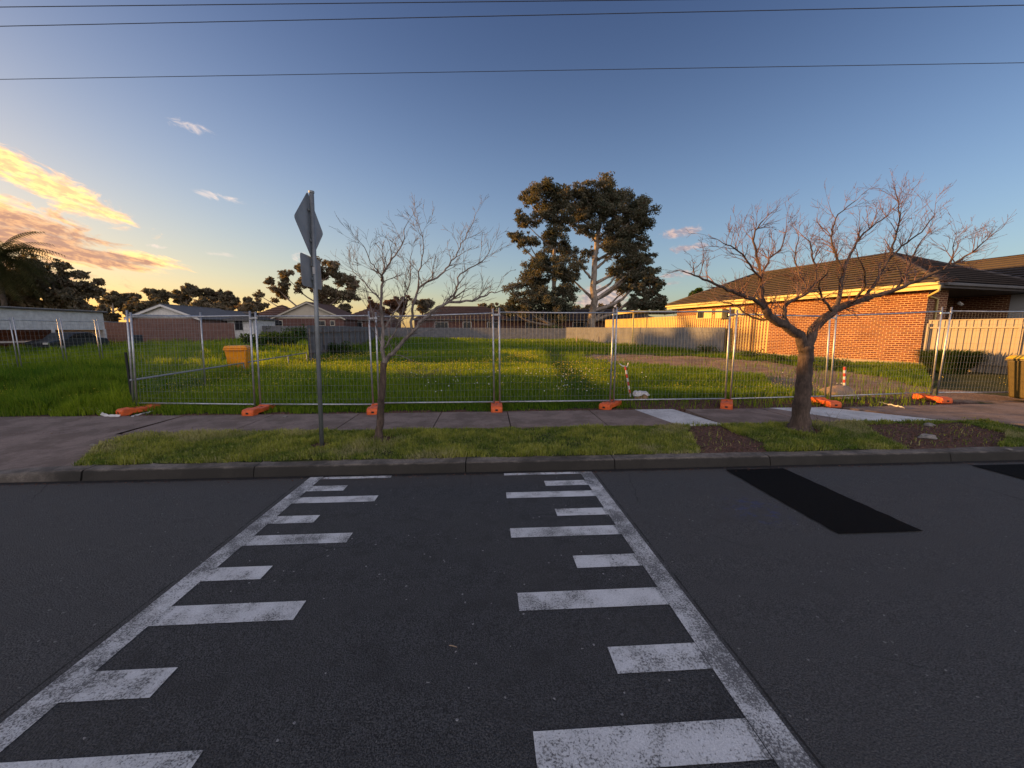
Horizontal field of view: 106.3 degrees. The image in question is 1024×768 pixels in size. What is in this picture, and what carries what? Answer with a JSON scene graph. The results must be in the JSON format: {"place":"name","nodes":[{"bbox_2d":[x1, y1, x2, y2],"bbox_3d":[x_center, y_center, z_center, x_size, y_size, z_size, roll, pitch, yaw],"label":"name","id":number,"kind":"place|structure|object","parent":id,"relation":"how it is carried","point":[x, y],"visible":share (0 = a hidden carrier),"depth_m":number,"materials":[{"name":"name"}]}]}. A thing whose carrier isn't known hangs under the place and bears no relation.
{"place":"outdoors","nodes":[
{"label":"outdoors","id":0,"kind":"place"},
{"bbox_2d":[0,415,183,469],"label":"driveway","id":1,"kind":"structure","parent":0,"point":[44,447],"depth_m":6.05,"materials":[{"name":"concrete"}]},
{"bbox_2d":[0,0,640,7],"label":"overhead wire","id":2,"kind":"object","parent":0,"point":[320,3],"visible":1,"depth_m":6.85,"materials":[{"name":"grey"}]},
{"bbox_2d":[0,460,1023,767],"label":"road","id":3,"kind":"structure","parent":0,"point":[880,650],"depth_m":2.36,"materials":[{"name":"asphalt"}]},
{"bbox_2d":[0,471,816,767],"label":"road marking","id":4,"kind":"object","parent":3,"relation":"on","point":[674,743],"visible":1,"depth_m":2.02,"materials":[{"name":"paint"}]},
{"bbox_2d":[0,446,1023,482],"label":"kerb","id":5,"kind":"structure","parent":3,"relation":"on","point":[297,468],"depth_m":4.91,"materials":[{"name":"concrete"}]},
{"bbox_2d":[726,464,1023,533],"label":"asphalt patch","id":6,"kind":"object","parent":3,"relation":"on","point":[836,512],"visible":1,"depth_m":4.00,"materials":[{"name":"asphalt"}]},
{"bbox_2d":[0,339,1023,465],"bbox_3d":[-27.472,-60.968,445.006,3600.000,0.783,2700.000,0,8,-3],"label":"ground","id":7,"kind":"structure","parent":0,"point":[979,398],"depth_m":8.80,"materials":[{"name":"soil"}]},
{"bbox_2d":[0,318,18,367],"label":"temporary fence panel","id":8,"kind":"object","parent":7,"relation":"on","point":[9,320],"visible":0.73,"depth_m":13.62,"materials":[{"name":"metal"}]},
{"bbox_2d":[4,251,50,278],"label":"leafy tree","id":9,"kind":"object","parent":7,"relation":"on","point":[34,258],"visible":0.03,"depth_m":49.88,"materials":[{"name":"green plant"}]},
{"bbox_2d":[0,231,71,305],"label":"palm tree","id":10,"kind":"object","parent":7,"relation":"on","point":[7,254],"visible":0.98,"depth_m":37.84,"materials":[{"name":"plant"}]},
{"bbox_2d":[12,317,63,366],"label":"temporary fence panel","id":11,"kind":"object","parent":7,"relation":"on","point":[13,319],"visible":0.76,"depth_m":14.18,"materials":[{"name":"metal"}]},
{"bbox_2d":[0,258,105,310],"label":"leafy tree","id":12,"kind":"object","parent":7,"relation":"on","point":[71,295],"visible":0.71,"depth_m":41.36,"materials":[{"name":"green plant"}]},
{"bbox_2d":[0,306,107,346],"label":"white carport","id":13,"kind":"object","parent":7,"relation":"on","point":[47,315],"visible":0.53,"depth_m":28.99,"materials":[{"name":"paint"}]},
{"bbox_2d":[24,332,109,347],"bbox_3d":[-33.022,-3.166,28.681,1.700,1.408,4.410,0,8,-3],"label":"parked car","id":14,"kind":"object","parent":7,"relation":"on","point":[89,337],"visible":0.55,"depth_m":27.97,"materials":[{"name":"paint"}]},
{"bbox_2d":[60,318,100,360],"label":"temporary fence panel","id":15,"kind":"object","parent":7,"relation":"on","point":[79,338],"visible":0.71,"depth_m":15.65,"materials":[{"name":"metal"}]},
{"bbox_2d":[92,303,121,321],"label":"background tree","id":16,"kind":"object","parent":7,"relation":"on","point":[112,317],"visible":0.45,"depth_m":77.75,"materials":[{"name":"green plant"}]},
{"bbox_2d":[97,290,129,312],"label":"background tree","id":17,"kind":"object","parent":7,"relation":"on","point":[112,298],"visible":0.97,"depth_m":87.43,"materials":[{"name":"green plant"}]},
{"bbox_2d":[97,319,131,357],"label":"temporary fence panel","id":18,"kind":"object","parent":7,"relation":"on","point":[111,337],"visible":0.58,"depth_m":16.90,"materials":[{"name":"metal"}]},
{"bbox_2d":[114,292,141,311],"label":"background tree","id":19,"kind":"object","parent":7,"relation":"on","point":[131,294],"visible":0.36,"depth_m":89.74,"materials":[{"name":"green plant"}]},
{"bbox_2d":[124,352,131,394],"bbox_3d":[-7.969,-0.034,8.005,0.035,1.250,0.030,0,8,-3],"label":"star picket","id":20,"kind":"object","parent":7,"relation":"on","point":[127,368],"visible":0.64,"depth_m":7.96,"materials":[{"name":"black metal"}]},
{"bbox_2d":[127,335,142,343],"bbox_3d":[-33.564,-3.918,34.203,0.600,0.900,0.900,0,8,-3],"label":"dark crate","id":21,"kind":"object","parent":7,"relation":"on","point":[137,338],"visible":0.5,"depth_m":34.10,"materials":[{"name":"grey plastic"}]},
{"bbox_2d":[115,404,161,415],"bbox_3d":[-7.438,0.508,7.687,0.230,0.135,0.674,4,9,24],"label":"fence weight","id":22,"kind":"object","parent":7,"relation":"on","point":[126,411],"visible":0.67,"depth_m":7.48,"materials":[{"name":"orange plastic"}]},
{"bbox_2d":[129,311,255,406],"bbox_3d":[-6.437,-0.480,7.736,2.523,1.949,0.043,0,8,0],"label":"temporary fence panel","id":23,"kind":"object","parent":22,"relation":"on","point":[134,365],"visible":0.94,"depth_m":7.73,"materials":[{"name":"metal"}]},
{"bbox_2d":[122,296,165,319],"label":"background tree","id":24,"kind":"object","parent":7,"relation":"on","point":[136,307],"visible":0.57,"depth_m":77.63,"materials":[{"name":"green plant"}]},
{"bbox_2d":[140,287,171,302],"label":"background tree","id":25,"kind":"object","parent":7,"relation":"on","point":[153,293],"visible":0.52,"depth_m":85.07,"materials":[{"name":"green plant"}]},
{"bbox_2d":[125,310,205,402],"bbox_3d":[-7.751,-0.658,8.708,0.154,1.992,1.943,0,8,-2],"label":"temporary fence panel","id":26,"kind":"object","parent":7,"relation":"on","point":[129,350],"visible":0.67,"depth_m":8.37,"materials":[{"name":"metal"}]},
{"bbox_2d":[104,322,234,343],"bbox_3d":[-33.649,-4.905,37.709,10.631,2.279,0.017,-4,9,-25],"label":"paling fence","id":27,"kind":"object","parent":7,"relation":"on","point":[211,332],"visible":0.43,"depth_m":37.80,"materials":[{"name":"wood"}]},
{"bbox_2d":[123,304,234,322],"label":"house roof","id":28,"kind":"structure","parent":7,"relation":"on","point":[164,309],"depth_m":43.25,"materials":[{"name":"white paint"}]},
{"bbox_2d":[168,282,202,304],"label":"background tree","id":29,"kind":"object","parent":7,"relation":"on","point":[187,294],"visible":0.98,"depth_m":87.44,"materials":[{"name":"green plant"}]},
{"bbox_2d":[192,285,222,302],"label":"background tree","id":30,"kind":"object","parent":7,"relation":"on","point":[212,295],"visible":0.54,"depth_m":89.76,"materials":[{"name":"green plant"}]},
{"bbox_2d":[190,296,233,310],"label":"background tree","id":31,"kind":"object","parent":7,"relation":"on","point":[202,301],"visible":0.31,"depth_m":73.50,"materials":[{"name":"green plant"}]},
{"bbox_2d":[129,352,307,380],"bbox_3d":[-8.534,-0.469,12.746,0.137,0.641,10.036,-1,8,-9],"label":"pipe rail","id":32,"kind":"object","parent":7,"relation":"on","point":[214,367],"visible":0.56,"depth_m":10.35,"materials":[{"name":"metal"}]},
{"bbox_2d":[217,290,240,309],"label":"background tree","id":33,"kind":"object","parent":7,"relation":"on","point":[228,298],"visible":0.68,"depth_m":89.24,"materials":[{"name":"green plant"}]},
{"bbox_2d":[224,310,245,314],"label":"grey roof shed","id":34,"kind":"structure","parent":7,"relation":"on","point":[236,312],"depth_m":54.73,"materials":[{"name":"metal"}]},
{"bbox_2d":[223,345,250,370],"bbox_3d":[-8.676,-0.695,12.202,0.620,1.060,0.768,-3,9,-23],"label":"wheelie bin","id":35,"kind":"object","parent":7,"relation":"on","point":[239,353],"visible":0.44,"depth_m":11.92,"materials":[{"name":"yellow plastic"}]},
{"bbox_2d":[233,302,257,311],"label":"background tree","id":36,"kind":"object","parent":7,"relation":"on","point":[246,307],"visible":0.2,"depth_m":76.72,"materials":[{"name":"green plant"}]},
{"bbox_2d":[221,312,278,338],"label":"white cottage","id":37,"kind":"structure","parent":7,"relation":"on","point":[242,323],"depth_m":47.63,"materials":[{"name":"paint"}]},
{"bbox_2d":[234,321,243,330],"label":"window","id":38,"kind":"structure","parent":37,"relation":"in","point":[238,324],"depth_m":47.40,"materials":[{"name":"glass"}]},
{"bbox_2d":[242,296,270,311],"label":"background tree","id":39,"kind":"object","parent":7,"relation":"on","point":[260,306],"visible":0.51,"depth_m":92.28,"materials":[{"name":"green plant"}]},
{"bbox_2d":[240,330,299,347],"bbox_3d":[-17.311,-3.051,28.188,3.771,1.822,3.348,2,8,16],"label":"shrub","id":40,"kind":"object","parent":7,"relation":"on","point":[274,338],"visible":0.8,"depth_m":27.55,"materials":[{"name":"green plant"}]},
{"bbox_2d":[258,305,289,317],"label":"brown roof house","id":41,"kind":"structure","parent":7,"relation":"on","point":[277,310],"depth_m":65.11,"materials":[{"name":"tile"}]},
{"bbox_2d":[260,324,307,340],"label":"shrub","id":42,"kind":"object","parent":7,"relation":"on","point":[301,332],"visible":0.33,"depth_m":40.95,"materials":[{"name":"green plant"}]},
{"bbox_2d":[262,326,342,339],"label":"paling fence","id":43,"kind":"object","parent":7,"relation":"on","point":[273,328],"visible":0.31,"depth_m":49.28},
{"bbox_2d":[252,256,360,312],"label":"gum tree","id":44,"kind":"object","parent":7,"relation":"on","point":[335,295],"visible":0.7,"depth_m":70.95,"materials":[{"name":"green plant"}]},
{"bbox_2d":[294,190,323,445],"bbox_3d":[-2.678,-0.769,5.280,0.163,3.556,0.844,0,8,-3],"label":"road sign","id":45,"kind":"object","parent":7,"relation":"on","point":[307,222],"visible":0.92,"depth_m":5.13,"materials":[{"name":"metal"}]},
{"bbox_2d":[270,301,357,326],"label":"gable house","id":46,"kind":"structure","parent":7,"relation":"on","point":[305,308],"depth_m":57.46,"materials":[{"name":"grey brick"}]},
{"bbox_2d":[307,325,380,359],"bbox_3d":[-14.029,-4.609,36.888,0.126,1.901,38.644,-2,8,-13],"label":"paling fence","id":47,"kind":"object","parent":7,"relation":"on","point":[340,337],"visible":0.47,"depth_m":24.41,"materials":[{"name":"grey wood"}]},
{"bbox_2d":[327,341,365,355],"bbox_3d":[-9.810,-1.964,22.299,3.034,1.153,2.181,0,8,-3],"label":"shrub","id":48,"kind":"object","parent":7,"relation":"on","point":[335,349],"visible":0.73,"depth_m":22.18,"materials":[{"name":"green plant"}]},
{"bbox_2d":[367,403,377,414],"bbox_3d":[-2.759,0.493,7.790,0.230,0.135,0.674,-1,8,-8],"label":"fence weight","id":49,"kind":"object","parent":7,"relation":"on","point":[372,409],"visible":0.66,"depth_m":7.48,"materials":[{"name":"orange plastic"}]},
{"bbox_2d":[375,308,494,403],"bbox_3d":[-1.565,-0.536,7.876,2.418,1.999,0.035,0,8,-3],"label":"temporary fence panel","id":50,"kind":"object","parent":49,"relation":"on","point":[492,348],"visible":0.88,"depth_m":7.88,"materials":[{"name":"metal"}]},
{"bbox_2d":[350,307,400,327],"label":"orange roof house","id":51,"kind":"structure","parent":7,"relation":"on","point":[360,322],"depth_m":64.14,"materials":[{"name":"red brick"}]},
{"bbox_2d":[366,296,384,310],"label":"background tree","id":52,"kind":"object","parent":7,"relation":"on","point":[373,304],"visible":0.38,"depth_m":76.47,"materials":[{"name":"green plant"}]},
{"bbox_2d":[383,295,415,323],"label":"background tree","id":53,"kind":"object","parent":7,"relation":"on","point":[394,304],"visible":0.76,"depth_m":78.24,"materials":[{"name":"green plant"}]},
{"bbox_2d":[412,298,434,314],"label":"background tree","id":54,"kind":"object","parent":7,"relation":"on","point":[422,305],"visible":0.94,"depth_m":80.41,"materials":[{"name":"green plant"}]},
{"bbox_2d":[328,195,530,440],"bbox_3d":[-1.199,-0.958,5.587,2.981,3.718,1.574,0,8,-3],"label":"bare street tree","id":55,"kind":"object","parent":7,"relation":"on","point":[381,403],"visible":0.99,"depth_m":5.57,"materials":[{"name":"brown plant"}]},
{"bbox_2d":[413,306,508,327],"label":"long roof house","id":56,"kind":"structure","parent":7,"relation":"on","point":[467,321],"depth_m":68.94,"materials":[{"name":"red brick"}]},
{"bbox_2d":[435,322,447,327],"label":"window","id":57,"kind":"structure","parent":56,"relation":"in","point":[439,325],"depth_m":68.46,"materials":[{"name":"glass"}]},
{"bbox_2d":[0,334,937,416],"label":"lot grass","id":58,"kind":"structure","parent":7,"relation":"on","point":[43,384],"depth_m":10.95,"materials":[{"name":"plant"}]},
{"bbox_2d":[10,350,1005,397],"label":"yellow flowers","id":59,"kind":"object","parent":58,"relation":"on","point":[418,369],"visible":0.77,"depth_m":12.21,"materials":[{"name":"yellow plant"}]},
{"bbox_2d":[384,327,565,339],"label":"fence","id":60,"kind":"object","parent":7,"relation":"on","point":[538,333],"visible":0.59,"depth_m":51.52,"materials":[{"name":"wood"}]},
{"bbox_2d":[477,302,508,315],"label":"background tree","id":61,"kind":"object","parent":7,"relation":"on","point":[491,305],"visible":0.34,"depth_m":127.14,"materials":[{"name":"green plant"}]},
{"bbox_2d":[491,401,501,412],"bbox_3d":[-0.321,0.464,7.995,0.230,0.135,0.674,0,8,-2],"label":"fence weight","id":62,"kind":"object","parent":7,"relation":"on","point":[496,406],"visible":0.89,"depth_m":7.68,"materials":[{"name":"orange plastic"}]},
{"bbox_2d":[499,176,581,325],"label":"gum tree","id":63,"kind":"object","parent":7,"relation":"on","point":[541,263],"visible":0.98,"depth_m":57.18,"materials":[{"name":"green plant"}]},
{"bbox_2d":[71,417,1023,465],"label":"verge grass","id":64,"kind":"structure","parent":7,"relation":"on","point":[152,447],"depth_m":5.62,"materials":[{"name":"plant"}]},
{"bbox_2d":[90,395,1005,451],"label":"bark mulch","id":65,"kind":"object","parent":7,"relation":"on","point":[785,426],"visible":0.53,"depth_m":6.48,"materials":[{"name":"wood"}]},
{"bbox_2d":[122,403,1023,433],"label":"footpath","id":66,"kind":"structure","parent":7,"relation":"on","point":[1013,413],"depth_m":7.16,"materials":[{"name":"concrete"}]},
{"bbox_2d":[241,404,274,415],"bbox_3d":[-5.057,0.509,7.677,0.230,0.135,0.674,0,8,2],"label":"fence weight","id":67,"kind":"object","parent":66,"relation":"on","point":[256,410],"visible":0.85,"depth_m":7.46,"materials":[{"name":"orange plastic"}]},
{"bbox_2d":[254,311,373,405],"bbox_3d":[-4.010,-0.479,7.775,2.329,1.966,0.038,0,8,-2],"label":"temporary fence panel","id":68,"kind":"object","parent":67,"relation":"on","point":[257,349],"visible":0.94,"depth_m":7.76,"materials":[{"name":"metal"}]},
{"bbox_2d":[2,406,1022,485],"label":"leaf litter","id":69,"kind":"object","parent":66,"relation":"on","point":[496,426],"visible":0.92,"depth_m":5.11,"materials":[{"name":"brown plant"}]},
{"bbox_2d":[506,309,650,327],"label":"dark roof house","id":70,"kind":"structure","parent":7,"relation":"on","point":[519,322],"depth_m":65.96,"materials":[{"name":"red brick"}]},
{"bbox_2d":[525,322,536,327],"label":"window","id":71,"kind":"structure","parent":70,"relation":"in","point":[527,324],"depth_m":65.47,"materials":[{"name":"glass"}]},
{"bbox_2d":[572,322,585,326],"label":"window","id":72,"kind":"structure","parent":70,"relation":"in","point":[574,324],"depth_m":65.95,"materials":[{"name":"glass"}]},
{"bbox_2d":[599,399,621,409],"bbox_3d":[2.106,0.436,8.198,0.230,0.135,0.674,6,10,38],"label":"fence weight","id":73,"kind":"object","parent":7,"relation":"on","point":[607,405],"visible":0.93,"depth_m":7.99,"materials":[{"name":"orange plastic"}]},
{"bbox_2d":[498,308,614,402],"bbox_3d":[0.922,-0.562,8.016,2.406,2.012,0.035,0,8,-3],"label":"temporary fence panel","id":74,"kind":"object","parent":73,"relation":"on","point":[553,400],"visible":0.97,"depth_m":8.01,"materials":[{"name":"metal"}]},
{"bbox_2d":[561,171,661,326],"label":"gum tree","id":75,"kind":"object","parent":7,"relation":"on","point":[606,202],"visible":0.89,"depth_m":59.08,"materials":[{"name":"green plant"}]},
{"bbox_2d":[624,366,630,396],"bbox_3d":[2.753,-0.009,9.127,0.201,0.844,0.042,0,8,-3],"label":"taped stake","id":76,"kind":"object","parent":7,"relation":"on","point":[627,379],"visible":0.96,"depth_m":9.10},
{"bbox_2d":[633,391,649,398],"bbox_3d":[3.036,0.265,9.062,0.350,0.192,0.300,1,8,8],"label":"wrapped block","id":77,"kind":"object","parent":7,"relation":"on","point":[638,393],"depth_m":8.95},
{"bbox_2d":[566,327,724,352],"bbox_3d":[9.927,-4.364,35.107,0.026,1.730,23.248,-2,8,-17],"label":"iron fence","id":78,"kind":"object","parent":7,"relation":"on","point":[652,334],"visible":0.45,"depth_m":30.17,"materials":[{"name":"metal"}]},
{"bbox_2d":[624,266,667,317],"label":"gum tree","id":79,"kind":"object","parent":7,"relation":"on","point":[658,301],"visible":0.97,"depth_m":57.30,"materials":[{"name":"green plant"}]},
{"bbox_2d":[618,310,676,343],"bbox_3d":[12.199,-4.790,33.973,4.600,3.190,4.000,0,8,-3],"label":"flat roof carport","id":80,"kind":"object","parent":7,"relation":"on","point":[634,313],"visible":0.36,"depth_m":33.28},
{"bbox_2d":[605,312,768,352],"bbox_3d":[11.894,-4.019,30.067,0.036,2.450,17.777,-2,8,-17],"label":"steel fence","id":81,"kind":"object","parent":7,"relation":"on","point":[650,322],"visible":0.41,"depth_m":26.84,"materials":[{"name":"metal"}]},
{"bbox_2d":[688,287,702,295],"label":"leafy tree","id":82,"kind":"object","parent":7,"relation":"on","point":[697,290],"visible":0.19,"depth_m":44.23,"materials":[{"name":"green plant"}]},
{"bbox_2d":[696,344,722,353],"bbox_3d":[12.204,-2.145,23.777,1.224,0.702,1.966,-7,10,-39],"label":"shrub","id":83,"kind":"object","parent":7,"relation":"on","point":[706,349],"visible":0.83,"depth_m":23.75,"materials":[{"name":"green plant"}]},
{"bbox_2d":[720,399,732,409],"bbox_3d":[4.620,0.426,8.268,0.230,0.135,0.674,5,9,29],"label":"fence weight","id":84,"kind":"object","parent":7,"relation":"on","point":[726,403],"visible":0.98,"depth_m":8.02,"materials":[{"name":"orange plastic"}]},
{"bbox_2d":[613,307,730,401],"bbox_3d":[3.429,-0.605,8.196,2.562,2.045,0.037,-1,8,-5],"label":"temporary fence panel","id":85,"kind":"object","parent":84,"relation":"on","point":[691,339],"visible":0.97,"depth_m":8.19,"materials":[{"name":"metal"}]},
{"bbox_2d":[739,349,773,358],"bbox_3d":[13.025,-1.521,20.319,1.744,0.733,1.287,4,9,26],"label":"shrub","id":86,"kind":"object","parent":7,"relation":"on","point":[750,354],"visible":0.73,"depth_m":20.42,"materials":[{"name":"green plant"}]},
{"bbox_2d":[757,353,791,362],"bbox_3d":[12.538,-1.214,18.290,1.299,0.570,1.043,0,8,-3],"label":"shrub","id":87,"kind":"object","parent":7,"relation":"on","point":[778,357],"visible":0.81,"depth_m":18.22,"materials":[{"name":"green plant"}]},
{"bbox_2d":[635,407,934,425],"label":"new footpath slab","id":88,"kind":"structure","parent":7,"relation":"on","point":[673,415],"depth_m":7.38,"materials":[{"name":"concrete"}]},
{"bbox_2d":[811,397,841,407],"bbox_3d":[6.924,0.394,8.496,0.230,0.135,0.674,1,8,4],"label":"fence weight","id":89,"kind":"object","parent":7,"relation":"on","point":[832,403],"visible":0.83,"depth_m":8.29,"materials":[{"name":"orange plastic"}]},
{"bbox_2d":[729,310,830,399],"bbox_3d":[5.973,-0.617,8.481,2.412,1.993,0.044,-1,8,-8],"label":"temporary fence panel","id":90,"kind":"object","parent":89,"relation":"on","point":[826,371],"visible":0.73,"depth_m":8.45,"materials":[{"name":"metal"}]},
{"bbox_2d":[813,355,853,370],"bbox_3d":[12.360,-0.744,15.121,1.921,0.787,1.526,0,8,-3],"label":"shrub","id":91,"kind":"object","parent":7,"relation":"on","point":[840,364],"visible":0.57,"depth_m":14.92,"materials":[{"name":"green plant"}]},
{"bbox_2d":[656,165,1016,432],"bbox_3d":[4.783,-1.371,6.113,5.846,4.509,2.248,0,8,-3],"label":"bare street tree","id":92,"kind":"object","parent":7,"relation":"on","point":[800,419],"visible":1,"depth_m":6.17,"materials":[{"name":"brown plant"}]},
{"bbox_2d":[819,385,858,399],"bbox_3d":[7.902,0.187,9.313,0.873,0.331,0.621,0,8,-3],"label":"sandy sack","id":93,"kind":"object","parent":7,"relation":"on","point":[840,389],"visible":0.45,"depth_m":9.11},
{"bbox_2d":[665,251,1023,364],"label":"brick house","id":94,"kind":"structure","parent":7,"relation":"on","point":[995,284],"depth_m":17.85,"materials":[{"name":"brick"}]},
{"bbox_2d":[696,309,712,318],"bbox_3d":[13.033,-4.739,26.030,0.065,0.620,1.350,-2,8,-17],"label":"window","id":95,"kind":"structure","parent":94,"relation":"in","point":[703,315],"depth_m":25.97,"materials":[{"name":"white glass"}]},
{"bbox_2d":[726,307,744,317],"bbox_3d":[13.752,-4.406,23.659,0.065,0.620,1.350,-2,8,-17],"label":"window","id":96,"kind":"structure","parent":94,"relation":"in","point":[733,309],"depth_m":23.67,"materials":[{"name":"white glass"}]},
{"bbox_2d":[918,433,937,439],"bbox_3d":[6.417,0.805,5.938,0.244,0.069,0.180,2,8,12],"label":"stone","id":97,"kind":"object","parent":7,"relation":"on","point":[928,436],"visible":1,"depth_m":5.89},
{"bbox_2d":[912,394,952,402],"bbox_3d":[9.809,0.328,8.968,0.230,0.135,0.674,0,8,-1],"label":"fence weight","id":98,"kind":"object","parent":7,"relation":"on","point":[940,399],"visible":0.9,"depth_m":8.79,"materials":[{"name":"orange plastic"}]},
{"bbox_2d":[829,307,942,398],"bbox_3d":[8.634,-0.721,8.863,2.970,2.094,0.045,-1,8,-9],"label":"temporary fence panel","id":99,"kind":"object","parent":98,"relation":"on","point":[885,314],"visible":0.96,"depth_m":8.87,"materials":[{"name":"metal"}]},
{"bbox_2d":[910,348,997,373],"bbox_3d":[15.596,-0.827,13.693,2.291,0.874,2.291,0,8,-3],"label":"shrub","id":100,"kind":"object","parent":7,"relation":"on","point":[957,354],"visible":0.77,"depth_m":13.32,"materials":[{"name":"green plant"}]},
{"bbox_2d":[922,318,1023,373],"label":"steel fence","id":101,"kind":"object","parent":7,"relation":"on","point":[982,336],"visible":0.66,"depth_m":13.70,"materials":[{"name":"metal"}]},
{"bbox_2d":[936,307,1023,394],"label":"temporary fence panel","id":102,"kind":"object","parent":7,"relation":"on","point":[944,349],"visible":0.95,"depth_m":9.12,"materials":[{"name":"metal"}]},
{"bbox_2d":[1005,355,1023,398],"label":"wheelie bin","id":103,"kind":"object","parent":7,"relation":"on","point":[1015,375],"visible":1,"depth_m":8.89,"materials":[{"name":"yellow plastic"}]},
{"bbox_3d":[-44.511,-3.572,9.467,0.320,8.700,5.465,0,8,-3],"label":"power pole","id":104,"kind":"object","parent":7,"relation":"on","visible":0},
{"bbox_2d":[0,62,1023,79],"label":"overhead wire","id":105,"kind":"object","parent":104,"relation":"attached to","point":[524,70],"visible":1,"depth_m":8.62,"materials":[{"name":"grey"}]},
{"bbox_2d":[0,5,1023,26],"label":"overhead wire","id":106,"kind":"object","parent":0,"point":[518,15],"visible":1,"depth_m":7.11,"materials":[{"name":"grey"}]},
{"bbox_2d":[0,0,1023,327],"label":"sky","id":107,"kind":"structure","parent":0,"point":[147,180],"materials":[{"name":"blue"}]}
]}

